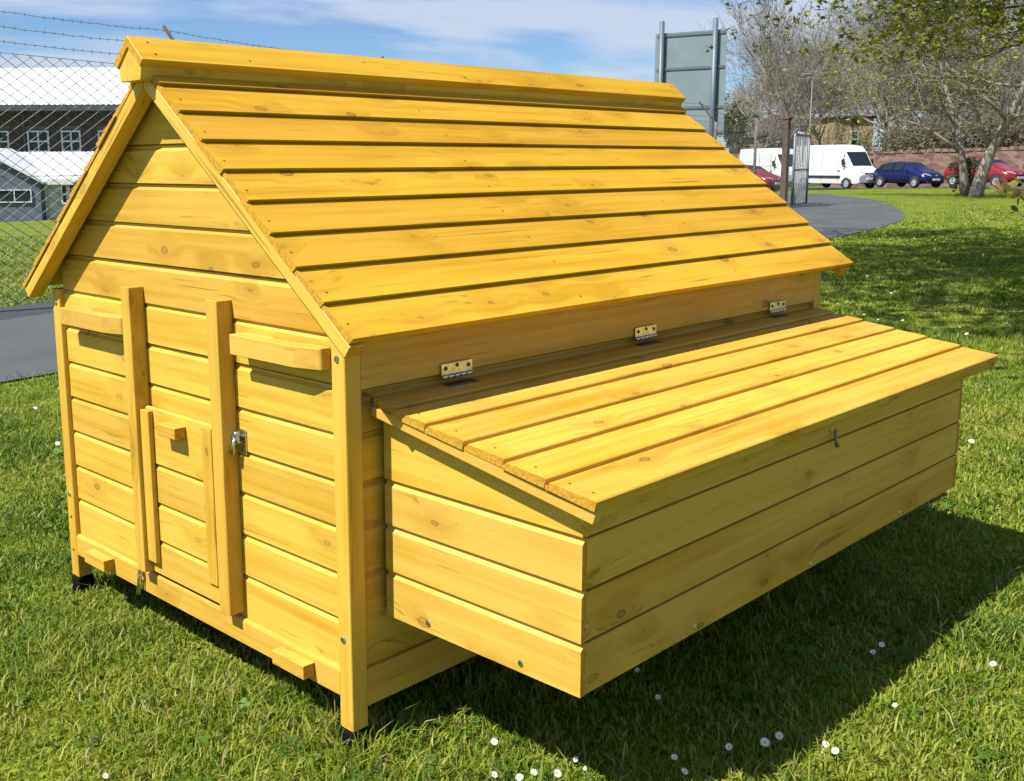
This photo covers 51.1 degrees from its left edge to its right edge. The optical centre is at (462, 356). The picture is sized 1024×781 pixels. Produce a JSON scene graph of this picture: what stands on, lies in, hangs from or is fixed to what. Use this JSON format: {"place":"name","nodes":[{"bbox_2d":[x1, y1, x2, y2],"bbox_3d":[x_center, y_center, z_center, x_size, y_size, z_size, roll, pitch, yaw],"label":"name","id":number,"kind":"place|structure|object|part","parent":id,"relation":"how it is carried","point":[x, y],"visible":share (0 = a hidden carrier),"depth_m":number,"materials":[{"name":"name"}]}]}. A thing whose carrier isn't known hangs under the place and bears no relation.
{"place":"outdoors","nodes":[
{"label":"outdoors","id":0,"kind":"place"},
{"bbox_2d":[0,183,1023,780],"bbox_3d":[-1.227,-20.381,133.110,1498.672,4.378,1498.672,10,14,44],"label":"ground","id":1,"kind":"structure","parent":0,"point":[900,197],"depth_m":2.81,"materials":[{"name":"green plant"}]},
{"bbox_2d":[0,148,93,221],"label":"white roof block","id":2,"kind":"structure","parent":1,"relation":"on","point":[32,181],"depth_m":71.56,"materials":[{"name":"painted metal roofing"},{"name":"painted wall cladding"},{"name":"glass"}]},
{"bbox_2d":[0,189,32,202],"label":"window","id":3,"kind":"structure","parent":2,"relation":"in","point":[25,197],"depth_m":71.07,"materials":[{"name":"grey"}]},
{"bbox_2d":[48,189,58,217],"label":"door","id":4,"kind":"structure","parent":2,"relation":"in","point":[54,196],"depth_m":71.84,"materials":[{"name":"silver metal"}]},
{"bbox_2d":[60,184,68,203],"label":"window","id":5,"kind":"structure","parent":2,"relation":"in","point":[63,191],"depth_m":71.68,"materials":[{"name":"grey"}]},
{"bbox_2d":[68,184,75,197],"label":"window","id":6,"kind":"structure","parent":2,"relation":"in","point":[70,186],"depth_m":71.64,"materials":[{"name":"grey"}]},
{"bbox_2d":[0,67,129,151],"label":"brick hall","id":7,"kind":"structure","parent":1,"relation":"on","point":[49,108],"depth_m":90.13,"materials":[{"name":"grey"}]},
{"bbox_2d":[0,131,9,147],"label":"window","id":8,"kind":"structure","parent":7,"relation":"in","point":[5,139],"depth_m":90.08,"materials":[{"name":"grey"}]},
{"bbox_2d":[27,131,49,151],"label":"window","id":9,"kind":"structure","parent":7,"relation":"in","point":[44,147],"depth_m":90.10,"materials":[{"name":"grey"}]},
{"bbox_2d":[61,130,81,151],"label":"window","id":10,"kind":"structure","parent":7,"relation":"in","point":[72,136],"depth_m":90.10,"materials":[{"name":"grey"}]},
{"bbox_2d":[0,11,803,304],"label":"chain link fence","id":11,"kind":"object","parent":1,"relation":"on","point":[715,125],"visible":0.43,"depth_m":10.34,"materials":[{"name":"grey metal"}]},
{"bbox_2d":[0,194,904,381],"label":"footpath","id":12,"kind":"structure","parent":1,"relation":"on","point":[27,338],"depth_m":9.57,"materials":[{"name":"grey asphalt"}]},
{"bbox_2d":[791,131,810,205],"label":"palisade gate","id":13,"kind":"structure","parent":12,"relation":"on","point":[795,167],"depth_m":31.93,"materials":[{"name":"grey metal"}]},
{"bbox_2d":[491,737,497,744],"bbox_3d":[0.065,0.862,2.379,0.017,0.043,0.017,-3,55,-17],"label":"daisy","id":14,"kind":"object","parent":1,"relation":"on","point":[494,739],"visible":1,"depth_m":2.36,"materials":[{"name":"white plant"}]},
{"bbox_2d":[23,36,998,751],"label":"chicken coop","id":15,"kind":"structure","parent":1,"relation":"on","point":[381,378],"depth_m":2.58,"materials":[{"name":"yellow wood"}]},
{"bbox_2d":[140,405,219,602],"bbox_3d":[-0.734,0.377,2.751,0.331,0.460,0.042,10,14,44],"label":"pop door","id":16,"kind":"structure","parent":15,"relation":"in","point":[177,452],"depth_m":2.76,"materials":[{"name":"yellow wood"}]},
{"bbox_2d":[0,408,1023,780],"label":"clover","id":17,"kind":"object","parent":1,"relation":"on","point":[802,650],"visible":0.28,"depth_m":2.77,"materials":[{"name":"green plant"}]},
{"bbox_2d":[516,774,522,780],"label":"daisy","id":18,"kind":"object","parent":1,"relation":"on","point":[519,776],"visible":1,"depth_m":2.22,"materials":[{"name":"white plant"}]},
{"bbox_2d":[529,769,536,780],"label":"daisy","id":19,"kind":"object","parent":1,"relation":"on","point":[533,771],"visible":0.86,"depth_m":2.25,"materials":[{"name":"white plant"}]},
{"bbox_2d":[553,769,560,777],"bbox_3d":[0.191,0.887,2.254,0.019,0.048,0.019,-6,51,-29],"label":"daisy","id":20,"kind":"object","parent":1,"relation":"on","point":[557,773],"visible":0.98,"depth_m":2.24,"materials":[{"name":"white plant"}]},
{"bbox_2d":[654,17,726,137],"bbox_3d":[6.260,-6.619,29.859,2.054,5.388,0.180,6,12,31],"label":"road sign","id":21,"kind":"object","parent":1,"relation":"on","point":[689,68],"visible":0.6,"depth_m":29.60,"materials":[{"name":"grey metal"}]},
{"bbox_2d":[725,743,735,753],"bbox_3d":[0.589,0.865,2.349,0.017,0.043,0.017,7,55,34],"label":"daisy","id":22,"kind":"object","parent":1,"relation":"on","point":[729,746],"visible":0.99,"depth_m":2.34,"materials":[{"name":"white plant"}]},
{"bbox_2d":[725,131,745,158],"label":"orange house","id":23,"kind":"structure","parent":1,"relation":"on","point":[738,156],"depth_m":113.35,"materials":[{"name":"brick"}]},
{"bbox_2d":[718,91,759,156],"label":"evergreen tree","id":24,"kind":"object","parent":1,"relation":"on","point":[731,121],"visible":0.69,"depth_m":82.77,"materials":[{"name":"green plant"}]},
{"bbox_2d":[745,165,780,191],"bbox_3d":[15.762,-9.885,59.160,2.130,1.476,4.187,-8,13,-36],"label":"parked car","id":25,"kind":"object","parent":1,"relation":"on","point":[778,179],"visible":0.24,"depth_m":57.74,"materials":[{"name":"red paint"}]},
{"bbox_2d":[760,737,769,747],"bbox_3d":[0.669,0.865,2.374,0.022,0.055,0.022,2,52,12],"label":"daisy","id":26,"kind":"object","parent":1,"relation":"on","point":[764,742],"visible":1,"depth_m":2.35,"materials":[{"name":"white plant"}]},
{"bbox_2d":[725,32,827,147],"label":"bare tree","id":27,"kind":"object","parent":1,"relation":"on","point":[775,126],"visible":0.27,"depth_m":96.59,"materials":[{"name":"brown plant"}]},
{"bbox_2d":[775,731,783,739],"bbox_3d":[0.707,0.857,2.400,0.019,0.019,0.048,1,-34,7],"label":"daisy","id":28,"kind":"object","parent":1,"relation":"on","point":[778,734],"visible":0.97,"depth_m":2.38,"materials":[{"name":"white plant"}]},
{"bbox_2d":[742,114,817,148],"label":"brown house","id":29,"kind":"structure","parent":1,"relation":"on","point":[762,138],"depth_m":103.22,"materials":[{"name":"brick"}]},
{"bbox_2d":[695,0,866,185],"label":"bare tree","id":30,"kind":"object","parent":1,"relation":"on","point":[792,60],"visible":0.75,"depth_m":77.41,"materials":[{"name":"grey plant"}]},
{"bbox_2d":[780,117,791,204],"bbox_3d":[10.088,-6.071,33.462,0.220,2.800,0.220,10,14,44],"label":"gate post","id":31,"kind":"object","parent":1,"relation":"on","point":[786,123],"visible":0.76,"depth_m":33.36,"materials":[{"name":"metal"}]},
{"bbox_2d":[727,16,869,146],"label":"bare tree","id":32,"kind":"object","parent":1,"relation":"on","point":[824,102],"visible":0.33,"depth_m":88.91,"materials":[{"name":"grey plant"}]},
{"bbox_2d":[738,16,874,116],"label":"bare tree","id":33,"kind":"object","parent":1,"relation":"on","point":[807,69],"visible":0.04,"depth_m":115.58,"materials":[{"name":"brown plant"}]},
{"bbox_2d":[782,21,881,116],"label":"bare tree","id":34,"kind":"object","parent":1,"relation":"on","point":[856,109],"visible":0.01,"depth_m":120.19,"materials":[{"name":"brown plant"}]},
{"bbox_2d":[832,747,839,756],"bbox_3d":[0.817,0.869,2.327,0.017,0.043,0.017,-45,32,-23],"label":"daisy","id":35,"kind":"object","parent":1,"relation":"on","point":[835,749],"visible":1,"depth_m":2.32,"materials":[{"name":"white plant"}]},
{"bbox_2d":[807,116,876,150],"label":"tan house","id":36,"kind":"structure","parent":1,"relation":"on","point":[827,136],"depth_m":94.07,"materials":[{"name":"brick"}]},
{"bbox_2d":[850,130,858,145],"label":"window","id":37,"kind":"structure","parent":36,"relation":"in","point":[854,141],"depth_m":94.03,"materials":[{"name":"grey"}]},
{"bbox_2d":[706,0,1023,73],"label":"overhanging tree","id":38,"kind":"object","parent":1,"relation":"on","point":[989,11],"visible":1,"depth_m":9.87,"materials":[{"name":"green plant"}]},
{"bbox_2d":[809,1,926,138],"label":"bare tree","id":39,"kind":"object","parent":1,"relation":"on","point":[867,90],"visible":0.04,"depth_m":114.22,"materials":[{"name":"brown plant"}]},
{"bbox_2d":[778,0,994,150],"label":"bare tree","id":40,"kind":"object","parent":1,"relation":"on","point":[886,114],"visible":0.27,"depth_m":84.78,"materials":[{"name":"grey plant"}]},
{"bbox_2d":[849,130,926,150],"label":"scrub bush","id":41,"kind":"object","parent":1,"relation":"on","point":[882,144],"visible":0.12,"depth_m":84.40,"materials":[{"name":"brown plant"}]},
{"bbox_2d":[806,2,972,145],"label":"bare tree","id":42,"kind":"object","parent":1,"relation":"on","point":[895,113],"visible":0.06,"depth_m":98.21,"materials":[{"name":"brown plant"}]},
{"bbox_2d":[777,0,1023,196],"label":"budding tree","id":43,"kind":"object","parent":1,"relation":"on","point":[977,188],"visible":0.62,"depth_m":39.67,"materials":[{"name":"green plant"}]},
{"bbox_2d":[841,3,967,141],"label":"bare tree","id":44,"kind":"object","parent":1,"relation":"on","point":[865,112],"visible":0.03,"depth_m":114.09,"materials":[{"name":"brown plant"}]},
{"bbox_2d":[840,115,975,150],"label":"scrub bush","id":45,"kind":"object","parent":1,"relation":"on","point":[904,134],"visible":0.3,"depth_m":79.97,"materials":[{"name":"brown plant"}]},
{"bbox_2d":[830,146,1023,187],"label":"stone wall","id":46,"kind":"structure","parent":1,"relation":"on","point":[939,160],"depth_m":67.03,"materials":[{"name":"stone"}]},
{"bbox_2d":[868,119,995,150],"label":"scrub bush","id":47,"kind":"object","parent":1,"relation":"on","point":[917,144],"visible":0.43,"depth_m":78.09,"materials":[{"name":"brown plant"}]},
{"bbox_2d":[845,20,1019,135],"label":"bare tree","id":48,"kind":"object","parent":1,"relation":"on","point":[922,97],"visible":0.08,"depth_m":101.21,"materials":[{"name":"brown plant"}]},
{"bbox_2d":[850,1,1023,145],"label":"bare tree","id":49,"kind":"object","parent":1,"relation":"on","point":[907,93],"visible":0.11,"depth_m":88.67,"materials":[{"name":"brown plant"}]},
{"bbox_2d":[855,0,1023,146],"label":"bare tree","id":50,"kind":"object","parent":1,"relation":"on","point":[961,105],"visible":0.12,"depth_m":87.03,"materials":[{"name":"brown plant"}]},
{"bbox_2d":[868,2,1023,127],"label":"bare tree","id":51,"kind":"object","parent":1,"relation":"on","point":[969,95],"visible":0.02,"depth_m":101.64,"materials":[{"name":"brown plant"}]},
{"bbox_2d":[882,22,1013,126],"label":"bare tree","id":52,"kind":"object","parent":1,"relation":"on","point":[988,119],"depth_m":116.78,"materials":[{"name":"brown plant"}]},
{"bbox_2d":[894,124,1017,149],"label":"scrub bush","id":53,"kind":"object","parent":1,"relation":"on","point":[951,140],"visible":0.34,"depth_m":75.82,"materials":[{"name":"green plant"}]},
{"bbox_2d":[903,14,1023,131],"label":"bare tree","id":54,"kind":"object","parent":1,"relation":"on","point":[989,98],"visible":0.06,"depth_m":109.53,"materials":[{"name":"brown plant"}]},
{"bbox_2d":[906,108,1023,149],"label":"scrub bush","id":55,"kind":"object","parent":1,"relation":"on","point":[981,116],"visible":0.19,"depth_m":75.64,"materials":[{"name":"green plant"}]},
{"bbox_2d":[946,155,986,195],"bbox_3d":[19.723,-7.065,41.958,1.477,1.689,1.585,10,14,44],"label":"ivy bush","id":56,"kind":"object","parent":1,"relation":"on","point":[970,164],"visible":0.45,"depth_m":41.80,"materials":[{"name":"green plant"}]},
{"bbox_2d":[919,74,1018,129],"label":"bare tree","id":57,"kind":"object","parent":1,"relation":"on","point":[992,112],"visible":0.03,"depth_m":109.83,"materials":[{"name":"brown plant"}]},
{"bbox_2d":[916,0,1023,132],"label":"bare tree","id":58,"kind":"object","parent":1,"relation":"on","point":[1002,90],"visible":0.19,"depth_m":83.56,"materials":[{"name":"brown plant"}]},
{"bbox_2d":[936,119,1023,147],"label":"scrub bush","id":59,"kind":"object","parent":1,"relation":"on","point":[995,129],"visible":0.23,"depth_m":73.81,"materials":[{"name":"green plant"}]},
{"bbox_2d":[959,113,1023,146],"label":"scrub bush","id":60,"kind":"object","parent":1,"relation":"on","point":[1017,140],"visible":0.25,"depth_m":72.94,"materials":[{"name":"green plant"}]},
{"bbox_2d":[966,45,1023,126],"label":"bare tree","id":61,"kind":"object","parent":1,"relation":"on","point":[1003,93],"visible":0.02,"depth_m":115.73,"materials":[{"name":"brown plant"}]},
{"bbox_2d":[980,76,1023,120],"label":"bare tree","id":62,"kind":"object","parent":1,"relation":"on","point":[1008,102],"visible":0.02,"depth_m":115.12,"materials":[{"name":"brown plant"}]},
{"bbox_2d":[988,176,1023,217],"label":"bronze leaved sapling","id":63,"kind":"object","parent":1,"relation":"on","point":[1005,187],"visible":1,"depth_m":3.91,"materials":[{"name":"brown plant"}]},
{"bbox_2d":[993,121,1023,145],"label":"scrub bush","id":64,"kind":"object","parent":1,"relation":"on","point":[1014,133],"visible":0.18,"depth_m":73.36,"materials":[{"name":"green plant"}]},
{"bbox_2d":[0,0,1023,151],"label":"sky","id":65,"kind":"structure","parent":0,"point":[616,39],"materials":[{"name":"blue"}]},
{"bbox_2d":[769,186,1023,188],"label":"road","id":66,"kind":"structure","parent":0,"point":[1020,187],"depth_m":64.97,"materials":[{"name":"grey asphalt"}]},
{"bbox_2d":[739,148,798,186],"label":"parked van","id":67,"kind":"object","parent":66,"relation":"on","point":[773,170],"visible":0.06,"depth_m":73.74,"materials":[{"name":"white paint"}]},
{"bbox_2d":[801,73,812,134],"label":"street lamp","id":68,"kind":"object","parent":66,"relation":"on","point":[807,74],"visible":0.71,"depth_m":71.98,"materials":[{"name":"grey metal"}]},
{"bbox_2d":[792,145,875,188],"bbox_3d":[23.052,-11.736,66.014,2.400,2.652,5.935,-4,11,-22],"label":"parked van","id":69,"kind":"object","parent":66,"relation":"on","point":[847,166],"visible":0.88,"depth_m":64.59,"materials":[{"name":"white paint"}]},
{"bbox_2d":[873,162,944,187],"bbox_3d":[25.676,-10.497,61.592,2.130,1.476,4.187,-4,11,-22],"label":"parked car","id":70,"kind":"object","parent":66,"relation":"on","point":[911,174],"visible":1,"depth_m":60.92,"materials":[{"name":"blue paint"}]},
{"bbox_3d":[24.682,-11.030,62.021,0.277,0.431,0.810,-4,11,-22],"label":"side window","id":71,"kind":"part","parent":70,"relation":"part of","materials":[{"name":"grey glass"}]},
{"bbox_3d":[24.994,-10.882,61.265,0.269,0.449,0.602,-4,11,-22],"label":"side window","id":72,"kind":"part","parent":70,"relation":"part of","materials":[{"name":"grey glass"}]},
{"bbox_2d":[944,158,1023,186],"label":"parked car","id":73,"kind":"object","parent":66,"relation":"on","point":[999,169],"visible":0.57,"depth_m":54.94,"materials":[{"name":"red paint"}]}
]}

